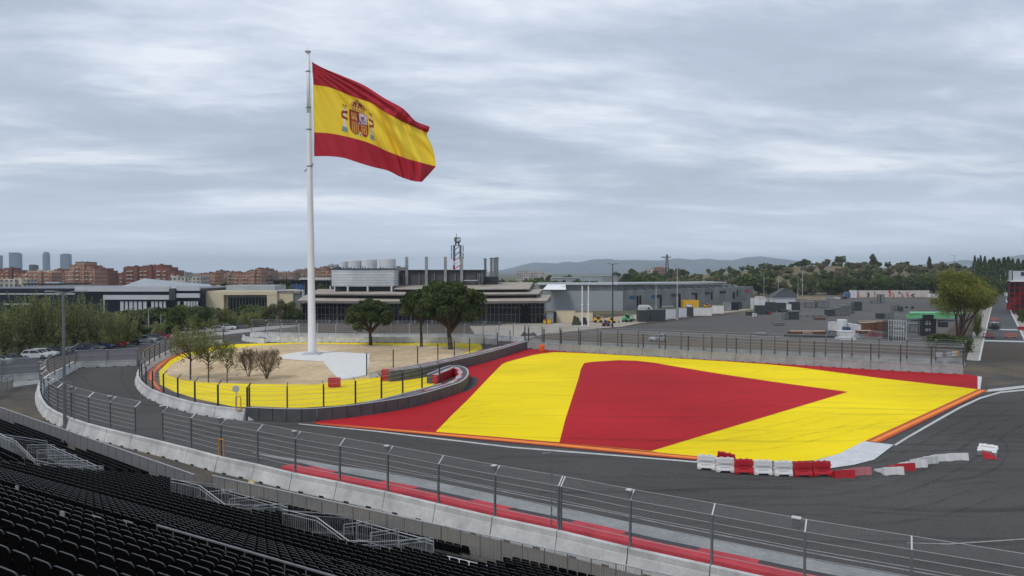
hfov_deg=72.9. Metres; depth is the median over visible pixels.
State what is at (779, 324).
material stack
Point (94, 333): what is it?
willow tree
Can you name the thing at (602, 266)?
mountains
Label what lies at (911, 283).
plane tree
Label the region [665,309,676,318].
hoarding panel
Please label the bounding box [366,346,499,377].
concrete barrier wall
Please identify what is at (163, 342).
side road
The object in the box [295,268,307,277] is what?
apartment block
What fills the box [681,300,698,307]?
skip
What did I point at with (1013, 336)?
road barrier
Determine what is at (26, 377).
concrete barrier wall
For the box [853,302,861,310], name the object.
stillage
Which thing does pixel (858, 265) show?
shrub
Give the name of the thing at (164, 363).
orange stripe
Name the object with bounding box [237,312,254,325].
leafy tree
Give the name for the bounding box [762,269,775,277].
tree
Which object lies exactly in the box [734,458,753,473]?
water barrier
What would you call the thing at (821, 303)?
stillage
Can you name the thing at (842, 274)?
tree
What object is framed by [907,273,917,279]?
tree
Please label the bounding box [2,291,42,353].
willow tree
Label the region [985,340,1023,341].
stop line
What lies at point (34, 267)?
office tower
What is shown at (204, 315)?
leafy tree
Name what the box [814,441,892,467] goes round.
white kerb
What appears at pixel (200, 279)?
apartment block
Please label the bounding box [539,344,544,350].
barrel
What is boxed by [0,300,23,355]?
willow tree
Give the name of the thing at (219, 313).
leafy tree
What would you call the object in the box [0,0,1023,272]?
sky
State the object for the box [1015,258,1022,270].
poplar tree
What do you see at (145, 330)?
leafy tree
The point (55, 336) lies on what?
willow tree
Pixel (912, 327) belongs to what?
material stack
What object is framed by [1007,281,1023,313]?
scaffold tower
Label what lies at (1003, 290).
shrub
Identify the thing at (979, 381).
white kerb
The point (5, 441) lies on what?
stair enclosure
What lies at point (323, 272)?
apartment block
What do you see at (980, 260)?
poplar tree
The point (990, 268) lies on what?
poplar tree
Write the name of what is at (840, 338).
material stack
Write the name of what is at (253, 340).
concrete barrier wall
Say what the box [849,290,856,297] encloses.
kiosk
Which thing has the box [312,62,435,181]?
flag
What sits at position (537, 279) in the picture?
tree
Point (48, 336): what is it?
leafy tree
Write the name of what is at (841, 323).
white drum
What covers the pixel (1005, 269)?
poplar tree
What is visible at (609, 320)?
excavator
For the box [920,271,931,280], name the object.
tree
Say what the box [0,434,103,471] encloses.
stair enclosure
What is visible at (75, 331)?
willow tree
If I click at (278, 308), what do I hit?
leafy tree
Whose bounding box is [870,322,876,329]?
material stack
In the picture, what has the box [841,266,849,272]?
tree
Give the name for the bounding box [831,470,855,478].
water barrier
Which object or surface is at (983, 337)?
kerb
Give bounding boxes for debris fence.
[0,357,39,375]
[39,343,1023,575]
[75,348,137,362]
[139,327,250,406]
[248,361,439,407]
[251,319,528,336]
[267,323,496,340]
[365,329,510,375]
[523,324,966,361]
[528,326,963,367]
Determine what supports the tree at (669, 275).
on the hill
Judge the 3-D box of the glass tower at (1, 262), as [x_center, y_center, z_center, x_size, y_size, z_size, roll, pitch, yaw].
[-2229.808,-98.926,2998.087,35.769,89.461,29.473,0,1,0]
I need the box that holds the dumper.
[602,320,611,325]
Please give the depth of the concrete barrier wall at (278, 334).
154.65 m
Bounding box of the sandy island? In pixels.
[164,344,470,383]
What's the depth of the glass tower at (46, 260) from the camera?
2987.36 m
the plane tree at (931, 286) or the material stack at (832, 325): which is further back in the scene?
the plane tree at (931, 286)
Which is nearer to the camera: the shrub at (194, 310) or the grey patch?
the grey patch
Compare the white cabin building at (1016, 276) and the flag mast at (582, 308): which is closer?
the flag mast at (582, 308)
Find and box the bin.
[546,319,551,323]
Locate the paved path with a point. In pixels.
(345, 365)
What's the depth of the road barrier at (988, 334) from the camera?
157.24 m
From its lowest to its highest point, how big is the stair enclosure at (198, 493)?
3.466 m
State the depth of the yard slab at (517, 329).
183.45 m
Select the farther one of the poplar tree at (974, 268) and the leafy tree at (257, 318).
the poplar tree at (974, 268)
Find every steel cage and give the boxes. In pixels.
[882,320,892,338]
[888,320,906,340]
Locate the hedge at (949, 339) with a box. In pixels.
[922,333,978,352]
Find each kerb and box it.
[281,463,836,575]
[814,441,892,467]
[978,307,991,359]
[978,376,981,388]
[1005,299,1023,338]
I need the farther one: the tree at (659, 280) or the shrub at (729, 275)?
the shrub at (729, 275)
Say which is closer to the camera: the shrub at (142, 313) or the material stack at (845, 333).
the material stack at (845, 333)
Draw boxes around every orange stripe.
[148,347,207,392]
[150,355,175,388]
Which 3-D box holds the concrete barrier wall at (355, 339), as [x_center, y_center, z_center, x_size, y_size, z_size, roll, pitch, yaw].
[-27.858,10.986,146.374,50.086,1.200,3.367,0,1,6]
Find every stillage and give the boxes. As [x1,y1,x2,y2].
[782,313,788,319]
[786,311,798,319]
[803,301,814,307]
[814,300,828,307]
[824,309,834,315]
[832,307,840,315]
[837,305,849,315]
[846,302,853,313]
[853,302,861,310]
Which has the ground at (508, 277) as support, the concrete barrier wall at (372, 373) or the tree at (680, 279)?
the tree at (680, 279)
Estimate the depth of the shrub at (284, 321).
198.24 m
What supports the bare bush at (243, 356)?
on the sandy island
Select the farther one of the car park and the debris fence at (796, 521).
the car park
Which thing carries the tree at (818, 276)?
on the hill
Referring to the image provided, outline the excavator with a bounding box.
[608,317,618,322]
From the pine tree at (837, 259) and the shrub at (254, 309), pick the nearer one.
the shrub at (254, 309)
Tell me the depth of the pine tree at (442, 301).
130.67 m
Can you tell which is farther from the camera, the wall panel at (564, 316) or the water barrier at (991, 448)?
the wall panel at (564, 316)
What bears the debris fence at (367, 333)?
on the concrete barrier wall at (355, 339)
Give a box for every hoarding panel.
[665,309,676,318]
[678,308,686,317]
[693,308,711,315]
[712,305,723,313]
[798,296,825,299]
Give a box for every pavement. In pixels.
[13,379,39,386]
[60,324,297,348]
[967,306,990,360]
[1013,314,1023,334]
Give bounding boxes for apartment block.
[0,267,27,278]
[0,278,37,286]
[22,270,62,285]
[54,268,69,282]
[65,261,107,284]
[103,267,117,284]
[118,272,123,284]
[123,264,183,284]
[170,275,209,283]
[184,271,192,276]
[199,272,223,284]
[215,270,237,284]
[233,267,266,284]
[265,267,277,284]
[278,271,299,278]
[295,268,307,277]
[315,266,331,277]
[516,270,544,281]
[644,268,654,273]
[653,266,666,274]
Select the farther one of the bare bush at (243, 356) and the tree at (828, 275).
the tree at (828, 275)
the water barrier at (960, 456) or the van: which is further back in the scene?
the van
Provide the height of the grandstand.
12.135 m
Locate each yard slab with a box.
[470,323,563,337]
[501,307,753,332]
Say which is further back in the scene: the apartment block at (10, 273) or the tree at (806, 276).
the apartment block at (10, 273)
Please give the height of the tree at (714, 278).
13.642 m
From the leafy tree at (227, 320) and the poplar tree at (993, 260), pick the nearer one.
the leafy tree at (227, 320)
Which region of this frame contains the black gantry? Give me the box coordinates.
[918,315,935,335]
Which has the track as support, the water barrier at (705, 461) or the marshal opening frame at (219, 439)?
the water barrier at (705, 461)
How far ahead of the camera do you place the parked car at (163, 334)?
152.19 m
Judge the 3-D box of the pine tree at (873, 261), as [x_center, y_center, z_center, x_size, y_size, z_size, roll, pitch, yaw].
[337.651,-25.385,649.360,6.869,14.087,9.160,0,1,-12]
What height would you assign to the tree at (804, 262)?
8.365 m
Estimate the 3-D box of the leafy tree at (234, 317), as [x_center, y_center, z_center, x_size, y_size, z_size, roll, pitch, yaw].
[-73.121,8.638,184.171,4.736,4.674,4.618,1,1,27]
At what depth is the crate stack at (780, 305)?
267.15 m
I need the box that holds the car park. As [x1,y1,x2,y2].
[579,298,959,347]
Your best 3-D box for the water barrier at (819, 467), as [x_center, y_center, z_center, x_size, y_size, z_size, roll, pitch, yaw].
[22.689,13.186,50.841,1.414,1.090,0.500,0,1,-3]
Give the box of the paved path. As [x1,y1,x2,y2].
[281,351,369,379]
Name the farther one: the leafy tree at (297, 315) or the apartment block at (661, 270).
the apartment block at (661, 270)
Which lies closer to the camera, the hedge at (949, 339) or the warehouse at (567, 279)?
the hedge at (949, 339)
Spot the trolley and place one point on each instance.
(994, 327)
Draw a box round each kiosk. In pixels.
[750,298,766,308]
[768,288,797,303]
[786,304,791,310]
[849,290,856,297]
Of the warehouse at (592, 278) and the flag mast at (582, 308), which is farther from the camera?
the warehouse at (592, 278)
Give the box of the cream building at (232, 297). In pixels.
[206,285,304,310]
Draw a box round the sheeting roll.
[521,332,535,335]
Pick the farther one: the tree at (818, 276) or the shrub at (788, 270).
the shrub at (788, 270)
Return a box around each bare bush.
[234,346,261,376]
[250,347,283,378]
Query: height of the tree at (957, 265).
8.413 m
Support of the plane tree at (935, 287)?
on the ground at (508, 277)
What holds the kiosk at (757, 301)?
on the yard slab at (592, 325)
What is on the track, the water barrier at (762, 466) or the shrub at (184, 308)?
the water barrier at (762, 466)
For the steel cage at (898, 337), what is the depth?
149.98 m
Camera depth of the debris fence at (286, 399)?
73.14 m
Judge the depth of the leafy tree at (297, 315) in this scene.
194.18 m
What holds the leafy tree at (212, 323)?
on the pavement at (239, 330)
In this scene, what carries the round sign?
attached to the debris fence at (177, 381)
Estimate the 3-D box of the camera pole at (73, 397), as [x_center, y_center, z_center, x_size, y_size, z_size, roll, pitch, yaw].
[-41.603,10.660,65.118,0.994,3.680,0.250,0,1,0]
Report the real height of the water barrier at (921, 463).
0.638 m
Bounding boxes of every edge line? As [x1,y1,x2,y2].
[301,424,696,462]
[345,461,940,575]
[894,389,1023,444]
[907,538,1023,543]
[985,385,1023,391]
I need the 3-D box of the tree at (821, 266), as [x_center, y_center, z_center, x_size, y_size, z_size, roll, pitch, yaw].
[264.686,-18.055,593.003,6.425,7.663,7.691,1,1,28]
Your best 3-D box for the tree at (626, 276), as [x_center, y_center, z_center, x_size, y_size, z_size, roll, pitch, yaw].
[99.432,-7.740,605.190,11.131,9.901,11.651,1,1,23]
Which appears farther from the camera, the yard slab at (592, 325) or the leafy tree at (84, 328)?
the yard slab at (592, 325)
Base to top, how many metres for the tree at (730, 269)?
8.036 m
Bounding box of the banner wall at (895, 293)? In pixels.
[857,290,929,297]
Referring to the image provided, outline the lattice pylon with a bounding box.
[664,254,668,280]
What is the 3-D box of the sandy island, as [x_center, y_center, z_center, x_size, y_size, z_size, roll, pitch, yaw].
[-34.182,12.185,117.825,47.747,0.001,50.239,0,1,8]
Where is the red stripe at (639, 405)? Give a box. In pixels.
[560,360,845,450]
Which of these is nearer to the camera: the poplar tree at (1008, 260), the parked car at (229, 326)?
the parked car at (229, 326)
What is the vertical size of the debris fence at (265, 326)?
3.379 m
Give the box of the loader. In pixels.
[593,316,604,322]
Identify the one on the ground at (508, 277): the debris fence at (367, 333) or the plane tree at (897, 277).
the plane tree at (897, 277)
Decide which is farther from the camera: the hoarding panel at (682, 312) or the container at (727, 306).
the container at (727, 306)
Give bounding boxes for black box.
[938,322,947,326]
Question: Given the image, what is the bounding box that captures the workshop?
[19,278,91,284]
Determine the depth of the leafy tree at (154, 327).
153.35 m
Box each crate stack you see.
[754,305,766,313]
[765,302,775,311]
[776,303,785,310]
[777,309,790,311]
[788,302,799,309]
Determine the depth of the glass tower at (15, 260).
2983.57 m
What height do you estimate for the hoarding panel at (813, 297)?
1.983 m
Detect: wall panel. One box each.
[556,311,574,321]
[575,312,592,321]
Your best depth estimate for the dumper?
190.88 m
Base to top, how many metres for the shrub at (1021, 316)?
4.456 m
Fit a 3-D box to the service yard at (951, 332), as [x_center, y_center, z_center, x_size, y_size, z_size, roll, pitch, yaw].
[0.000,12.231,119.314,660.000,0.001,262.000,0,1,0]
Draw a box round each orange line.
[316,423,696,459]
[866,389,987,441]
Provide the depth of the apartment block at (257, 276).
580.66 m
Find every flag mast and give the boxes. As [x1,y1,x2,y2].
[581,286,582,325]
[587,286,589,325]
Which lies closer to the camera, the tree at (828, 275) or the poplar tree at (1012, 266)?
the poplar tree at (1012, 266)
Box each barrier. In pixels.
[245,365,468,421]
[381,369,392,380]
[388,341,526,381]
[696,454,715,469]
[715,457,733,472]
[716,451,735,459]
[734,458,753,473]
[753,459,772,474]
[773,460,792,475]
[793,461,812,476]
[812,460,831,475]
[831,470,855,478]
[844,467,871,475]
[874,466,904,474]
[886,463,915,470]
[898,459,927,467]
[910,456,938,463]
[923,453,951,461]
[949,453,968,460]
[977,443,998,456]
[982,451,997,458]
[983,333,993,337]
[1005,333,1016,337]
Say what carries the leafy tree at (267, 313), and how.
on the service yard at (951, 332)
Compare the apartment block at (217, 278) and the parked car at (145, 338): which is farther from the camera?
the apartment block at (217, 278)
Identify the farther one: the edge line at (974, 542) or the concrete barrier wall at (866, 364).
the concrete barrier wall at (866, 364)
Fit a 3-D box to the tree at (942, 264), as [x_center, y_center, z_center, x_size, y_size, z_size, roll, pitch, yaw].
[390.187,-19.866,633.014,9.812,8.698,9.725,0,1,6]
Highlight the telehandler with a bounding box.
[622,314,635,321]
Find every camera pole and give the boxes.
[63,382,74,418]
[542,452,551,527]
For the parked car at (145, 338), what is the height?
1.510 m
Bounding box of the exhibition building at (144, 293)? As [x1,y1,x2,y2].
[0,278,225,316]
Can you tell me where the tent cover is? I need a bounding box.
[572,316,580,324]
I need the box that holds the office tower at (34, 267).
[29,265,38,270]
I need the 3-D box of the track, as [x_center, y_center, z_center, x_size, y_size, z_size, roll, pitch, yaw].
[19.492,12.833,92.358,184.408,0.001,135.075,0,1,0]
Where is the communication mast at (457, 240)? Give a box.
[451,233,463,269]
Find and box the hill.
[688,266,1007,294]
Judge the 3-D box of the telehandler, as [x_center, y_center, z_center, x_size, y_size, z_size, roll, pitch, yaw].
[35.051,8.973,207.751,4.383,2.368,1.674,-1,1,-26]
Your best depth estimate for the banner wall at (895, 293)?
398.89 m
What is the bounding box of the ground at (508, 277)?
[11,273,1021,319]
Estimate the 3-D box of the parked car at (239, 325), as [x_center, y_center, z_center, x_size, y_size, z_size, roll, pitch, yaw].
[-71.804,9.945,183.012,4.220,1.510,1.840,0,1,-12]
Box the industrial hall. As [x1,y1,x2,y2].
[534,281,752,310]
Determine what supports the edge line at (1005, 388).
on the track
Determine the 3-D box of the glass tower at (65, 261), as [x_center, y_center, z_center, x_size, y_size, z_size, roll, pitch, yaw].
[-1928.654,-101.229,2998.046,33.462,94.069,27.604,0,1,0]
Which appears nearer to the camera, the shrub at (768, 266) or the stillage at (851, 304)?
the stillage at (851, 304)
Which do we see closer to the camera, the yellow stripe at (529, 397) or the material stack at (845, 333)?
the yellow stripe at (529, 397)
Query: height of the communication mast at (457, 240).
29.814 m
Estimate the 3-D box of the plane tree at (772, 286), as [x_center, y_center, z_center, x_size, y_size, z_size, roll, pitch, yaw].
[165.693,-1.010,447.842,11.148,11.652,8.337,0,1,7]
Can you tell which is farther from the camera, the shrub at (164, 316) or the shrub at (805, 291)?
the shrub at (805, 291)
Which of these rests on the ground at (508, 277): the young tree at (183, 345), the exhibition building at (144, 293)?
the exhibition building at (144, 293)
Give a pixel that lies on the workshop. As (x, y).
(21, 281)
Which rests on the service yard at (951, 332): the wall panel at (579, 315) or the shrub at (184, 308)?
the shrub at (184, 308)
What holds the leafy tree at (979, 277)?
on the pavement at (974, 355)
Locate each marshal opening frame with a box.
[218,438,223,456]
[235,396,240,409]
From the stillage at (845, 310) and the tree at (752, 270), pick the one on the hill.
the tree at (752, 270)
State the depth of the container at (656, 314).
210.82 m
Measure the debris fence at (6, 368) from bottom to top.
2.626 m
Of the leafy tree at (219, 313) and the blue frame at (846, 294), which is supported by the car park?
the blue frame at (846, 294)
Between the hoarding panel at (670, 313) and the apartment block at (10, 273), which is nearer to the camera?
the hoarding panel at (670, 313)
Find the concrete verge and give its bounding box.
[252,452,899,575]
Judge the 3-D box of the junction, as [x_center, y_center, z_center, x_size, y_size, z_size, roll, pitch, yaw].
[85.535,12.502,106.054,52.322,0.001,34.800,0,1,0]
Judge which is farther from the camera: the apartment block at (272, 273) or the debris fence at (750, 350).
the apartment block at (272, 273)
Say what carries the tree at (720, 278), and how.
on the hill
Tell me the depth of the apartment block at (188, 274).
710.89 m
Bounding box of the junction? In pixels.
[935,357,1023,386]
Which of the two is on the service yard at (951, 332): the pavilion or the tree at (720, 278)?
the pavilion
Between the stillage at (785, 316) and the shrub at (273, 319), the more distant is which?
the stillage at (785, 316)
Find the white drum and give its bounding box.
[837,319,846,329]
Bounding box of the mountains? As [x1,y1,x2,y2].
[486,255,1023,273]
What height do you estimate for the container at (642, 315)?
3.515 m
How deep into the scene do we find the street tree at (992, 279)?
377.88 m
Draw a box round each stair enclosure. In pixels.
[0,433,13,449]
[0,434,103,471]
[170,478,287,513]
[282,509,486,565]
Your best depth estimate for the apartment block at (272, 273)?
602.59 m
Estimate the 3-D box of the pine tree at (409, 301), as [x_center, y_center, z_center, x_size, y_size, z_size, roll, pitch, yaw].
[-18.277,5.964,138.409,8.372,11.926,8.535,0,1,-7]
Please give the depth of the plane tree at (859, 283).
450.20 m
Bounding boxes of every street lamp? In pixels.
[44,290,86,428]
[607,263,618,326]
[676,265,677,319]
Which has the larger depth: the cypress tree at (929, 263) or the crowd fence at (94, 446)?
the cypress tree at (929, 263)
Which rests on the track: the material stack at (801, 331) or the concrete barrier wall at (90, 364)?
the concrete barrier wall at (90, 364)
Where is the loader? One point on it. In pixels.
(597, 318)
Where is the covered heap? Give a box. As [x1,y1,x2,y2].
[864,330,881,336]
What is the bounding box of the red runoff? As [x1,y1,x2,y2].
[314,349,977,451]
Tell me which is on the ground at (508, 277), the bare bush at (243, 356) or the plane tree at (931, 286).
the plane tree at (931, 286)
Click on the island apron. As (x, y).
(168, 392)
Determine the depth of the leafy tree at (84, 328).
140.51 m
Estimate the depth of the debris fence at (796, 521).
37.51 m
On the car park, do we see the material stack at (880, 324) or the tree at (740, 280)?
the material stack at (880, 324)
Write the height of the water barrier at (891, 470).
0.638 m
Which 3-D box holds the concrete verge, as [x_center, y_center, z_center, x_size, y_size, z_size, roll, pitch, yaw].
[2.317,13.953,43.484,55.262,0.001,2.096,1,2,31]
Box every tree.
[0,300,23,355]
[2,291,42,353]
[18,290,50,349]
[39,290,71,347]
[43,325,53,346]
[59,290,95,347]
[77,322,88,342]
[78,297,112,344]
[101,310,125,346]
[116,312,141,344]
[128,321,142,336]
[140,326,152,334]
[146,321,167,333]
[159,315,177,334]
[168,305,187,333]
[168,318,215,379]
[179,318,195,330]
[185,321,231,381]
[192,318,205,329]
[197,305,212,323]
[206,317,217,327]
[212,333,240,382]
[213,310,225,322]
[218,316,234,323]
[226,312,246,324]
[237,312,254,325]
[250,311,264,325]
[260,306,273,325]
[267,299,286,325]
[279,301,296,324]
[284,279,293,288]
[291,308,302,324]
[343,298,393,344]
[399,289,429,346]
[414,279,486,349]
[522,279,538,288]
[531,277,542,281]
[610,271,620,277]
[620,273,630,280]
[628,274,643,281]
[636,274,655,281]
[654,278,665,281]
[661,272,676,280]
[666,275,685,281]
[678,269,689,275]
[689,276,706,283]
[704,275,720,283]
[708,274,724,283]
[724,277,735,283]
[726,266,733,272]
[731,269,740,276]
[732,274,750,285]
[745,272,771,294]
[747,267,760,273]
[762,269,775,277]
[762,278,777,294]
[775,280,787,289]
[790,275,801,293]
[799,259,810,267]
[803,273,811,282]
[805,274,817,294]
[807,265,815,271]
[815,274,822,281]
[817,263,824,269]
[817,279,837,294]
[821,271,833,279]
[823,259,830,264]
[833,276,841,293]
[834,256,845,262]
[835,270,848,279]
[838,276,856,291]
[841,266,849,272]
[848,270,861,277]
[852,278,867,289]
[861,263,871,268]
[861,275,874,289]
[863,268,874,275]
[869,254,877,264]
[872,277,889,289]
[883,267,895,276]
[883,277,899,289]
[893,274,906,289]
[901,277,922,289]
[903,265,917,273]
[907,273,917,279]
[916,275,933,289]
[920,268,930,273]
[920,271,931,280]
[926,256,931,268]
[927,267,999,336]
[928,274,937,291]
[933,274,943,289]
[934,262,946,268]
[949,263,961,267]
[971,255,977,278]
[971,308,983,336]
[973,276,994,321]
[976,258,980,275]
[978,276,998,290]
[979,255,981,271]
[980,256,988,277]
[987,259,993,276]
[988,276,1000,291]
[991,257,995,267]
[993,258,1004,279]
[994,274,1003,288]
[1001,257,1008,275]
[1001,275,1007,291]
[1006,256,1010,271]
[1008,258,1015,273]
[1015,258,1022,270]
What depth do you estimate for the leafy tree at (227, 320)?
179.83 m
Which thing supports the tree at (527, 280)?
on the ground at (508, 277)
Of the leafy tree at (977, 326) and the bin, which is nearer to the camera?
the leafy tree at (977, 326)
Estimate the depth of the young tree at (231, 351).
93.00 m
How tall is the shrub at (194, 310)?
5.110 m
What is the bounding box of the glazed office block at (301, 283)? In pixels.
[266,278,333,307]
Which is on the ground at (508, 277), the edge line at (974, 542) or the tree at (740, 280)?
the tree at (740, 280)
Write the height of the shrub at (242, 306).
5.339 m
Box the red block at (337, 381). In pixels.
[328,377,340,386]
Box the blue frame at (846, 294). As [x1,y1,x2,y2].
[843,292,849,298]
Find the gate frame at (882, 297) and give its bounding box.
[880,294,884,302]
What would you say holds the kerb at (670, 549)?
on the track
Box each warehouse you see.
[550,277,579,281]
[577,276,602,281]
[603,276,617,281]
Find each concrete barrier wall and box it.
[0,373,38,382]
[35,361,761,575]
[75,360,136,367]
[135,340,245,420]
[241,335,265,343]
[248,383,441,420]
[250,332,527,341]
[266,336,496,344]
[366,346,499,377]
[525,338,964,365]
[527,341,962,373]
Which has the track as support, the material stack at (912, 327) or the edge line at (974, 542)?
the edge line at (974, 542)
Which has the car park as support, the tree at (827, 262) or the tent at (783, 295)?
the tent at (783, 295)
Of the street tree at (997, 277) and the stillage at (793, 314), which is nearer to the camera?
the stillage at (793, 314)
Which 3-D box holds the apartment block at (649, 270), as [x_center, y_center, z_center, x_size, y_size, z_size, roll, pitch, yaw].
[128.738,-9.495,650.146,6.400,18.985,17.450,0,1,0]
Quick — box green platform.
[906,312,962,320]
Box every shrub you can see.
[93,312,122,326]
[126,307,159,323]
[149,306,173,323]
[181,305,189,315]
[185,305,202,316]
[191,313,199,320]
[200,307,228,320]
[213,308,231,319]
[235,304,251,316]
[239,304,261,314]
[256,306,275,322]
[279,315,293,322]
[725,273,736,278]
[764,263,772,268]
[776,270,782,275]
[783,268,793,272]
[798,286,809,294]
[854,262,862,267]
[995,288,1005,295]
[1018,309,1023,322]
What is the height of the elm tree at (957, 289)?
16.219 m
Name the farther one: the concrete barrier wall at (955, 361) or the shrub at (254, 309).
the shrub at (254, 309)
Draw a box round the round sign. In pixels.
[232,386,238,406]
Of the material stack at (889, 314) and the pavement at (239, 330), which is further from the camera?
the material stack at (889, 314)
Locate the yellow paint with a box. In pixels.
[159,343,481,407]
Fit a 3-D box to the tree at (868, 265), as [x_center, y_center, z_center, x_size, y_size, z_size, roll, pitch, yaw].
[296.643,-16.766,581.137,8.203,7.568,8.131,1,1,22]
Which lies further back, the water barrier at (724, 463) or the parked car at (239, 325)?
the parked car at (239, 325)
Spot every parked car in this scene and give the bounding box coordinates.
[0,355,11,362]
[4,353,30,361]
[20,349,51,358]
[33,348,59,355]
[45,346,70,354]
[66,344,93,352]
[81,343,104,350]
[96,341,114,348]
[116,340,128,346]
[120,337,142,344]
[135,335,156,342]
[147,334,165,340]
[152,333,170,339]
[180,328,199,333]
[209,325,227,331]
[219,324,236,329]
[232,323,248,328]
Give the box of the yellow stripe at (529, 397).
[436,352,976,460]
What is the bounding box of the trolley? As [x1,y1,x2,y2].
[988,322,999,329]
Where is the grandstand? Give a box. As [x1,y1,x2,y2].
[0,419,594,575]
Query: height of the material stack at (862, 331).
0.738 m
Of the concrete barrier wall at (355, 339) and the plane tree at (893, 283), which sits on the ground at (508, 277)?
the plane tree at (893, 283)
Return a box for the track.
[43,337,1023,575]
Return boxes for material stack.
[773,323,783,325]
[785,334,837,337]
[787,330,824,333]
[813,317,825,319]
[825,330,836,334]
[828,322,836,329]
[835,330,854,336]
[835,337,855,339]
[850,324,860,330]
[855,330,873,333]
[857,322,870,329]
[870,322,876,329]
[875,313,884,318]
[877,321,884,330]
[882,312,893,317]
[891,305,899,310]
[904,323,919,332]
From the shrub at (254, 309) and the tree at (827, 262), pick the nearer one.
the shrub at (254, 309)
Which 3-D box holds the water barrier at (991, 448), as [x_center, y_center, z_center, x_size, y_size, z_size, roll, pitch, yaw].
[38.723,13.204,56.441,1.414,0.874,1.100,1,2,43]
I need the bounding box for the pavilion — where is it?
[297,257,550,323]
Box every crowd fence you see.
[0,375,12,394]
[0,407,194,482]
[212,475,674,575]
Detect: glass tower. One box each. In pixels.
[0,255,2,268]
[9,253,22,269]
[42,252,49,270]
[60,254,71,268]
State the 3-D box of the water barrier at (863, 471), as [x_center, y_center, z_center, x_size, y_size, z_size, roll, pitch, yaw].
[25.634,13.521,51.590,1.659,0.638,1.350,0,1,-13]
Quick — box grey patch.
[463,376,477,391]
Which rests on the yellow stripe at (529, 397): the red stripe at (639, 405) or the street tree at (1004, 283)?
the red stripe at (639, 405)
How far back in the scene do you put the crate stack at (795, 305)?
270.87 m
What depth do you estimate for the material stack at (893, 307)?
267.18 m
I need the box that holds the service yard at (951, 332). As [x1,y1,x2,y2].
[0,314,990,465]
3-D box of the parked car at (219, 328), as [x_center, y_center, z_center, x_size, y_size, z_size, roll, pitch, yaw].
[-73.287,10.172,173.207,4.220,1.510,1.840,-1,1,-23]
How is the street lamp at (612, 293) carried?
on the yard slab at (592, 325)
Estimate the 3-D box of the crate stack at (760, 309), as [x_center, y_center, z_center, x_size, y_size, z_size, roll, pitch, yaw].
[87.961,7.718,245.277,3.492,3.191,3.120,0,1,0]
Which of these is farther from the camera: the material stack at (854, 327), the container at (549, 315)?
the container at (549, 315)
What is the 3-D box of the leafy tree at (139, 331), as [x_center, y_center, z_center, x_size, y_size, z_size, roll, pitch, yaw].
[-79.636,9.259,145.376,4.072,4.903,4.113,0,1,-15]
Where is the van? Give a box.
[638,305,651,309]
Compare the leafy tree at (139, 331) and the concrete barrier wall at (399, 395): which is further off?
the leafy tree at (139, 331)
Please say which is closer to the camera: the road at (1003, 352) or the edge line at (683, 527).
the edge line at (683, 527)
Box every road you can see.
[0,326,298,364]
[0,382,638,575]
[981,344,1023,361]
[985,294,1023,343]
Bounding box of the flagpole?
[301,50,322,354]
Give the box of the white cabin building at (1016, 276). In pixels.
[1007,270,1023,306]
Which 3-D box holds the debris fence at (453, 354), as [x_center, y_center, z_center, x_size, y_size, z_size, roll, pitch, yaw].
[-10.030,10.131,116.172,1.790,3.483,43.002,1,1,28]
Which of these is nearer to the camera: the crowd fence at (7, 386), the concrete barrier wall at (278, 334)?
the crowd fence at (7, 386)
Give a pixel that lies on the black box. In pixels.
(942, 324)
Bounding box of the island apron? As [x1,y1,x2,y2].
[143,342,509,408]
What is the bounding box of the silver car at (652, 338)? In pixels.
[649,334,667,341]
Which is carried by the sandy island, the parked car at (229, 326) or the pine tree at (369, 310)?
the pine tree at (369, 310)
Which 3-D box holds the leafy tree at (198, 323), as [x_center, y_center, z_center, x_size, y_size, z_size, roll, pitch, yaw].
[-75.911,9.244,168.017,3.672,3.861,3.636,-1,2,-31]
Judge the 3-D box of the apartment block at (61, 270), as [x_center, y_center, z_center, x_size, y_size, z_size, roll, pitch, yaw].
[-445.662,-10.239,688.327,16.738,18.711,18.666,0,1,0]
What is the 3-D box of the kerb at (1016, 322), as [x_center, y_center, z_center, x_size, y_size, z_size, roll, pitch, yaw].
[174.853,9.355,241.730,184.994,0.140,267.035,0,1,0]
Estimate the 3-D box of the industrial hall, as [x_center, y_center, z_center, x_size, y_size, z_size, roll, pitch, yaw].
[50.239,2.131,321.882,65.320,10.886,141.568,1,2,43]
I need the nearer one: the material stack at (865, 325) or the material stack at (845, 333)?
the material stack at (845, 333)
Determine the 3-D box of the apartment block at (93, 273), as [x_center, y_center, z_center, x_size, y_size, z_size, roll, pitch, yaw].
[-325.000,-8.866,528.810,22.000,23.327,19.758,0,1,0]
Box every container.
[546,313,553,322]
[636,310,648,321]
[646,309,664,320]
[685,307,692,316]
[723,302,730,310]
[731,302,738,309]
[740,301,749,308]
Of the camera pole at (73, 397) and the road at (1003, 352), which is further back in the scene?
the road at (1003, 352)

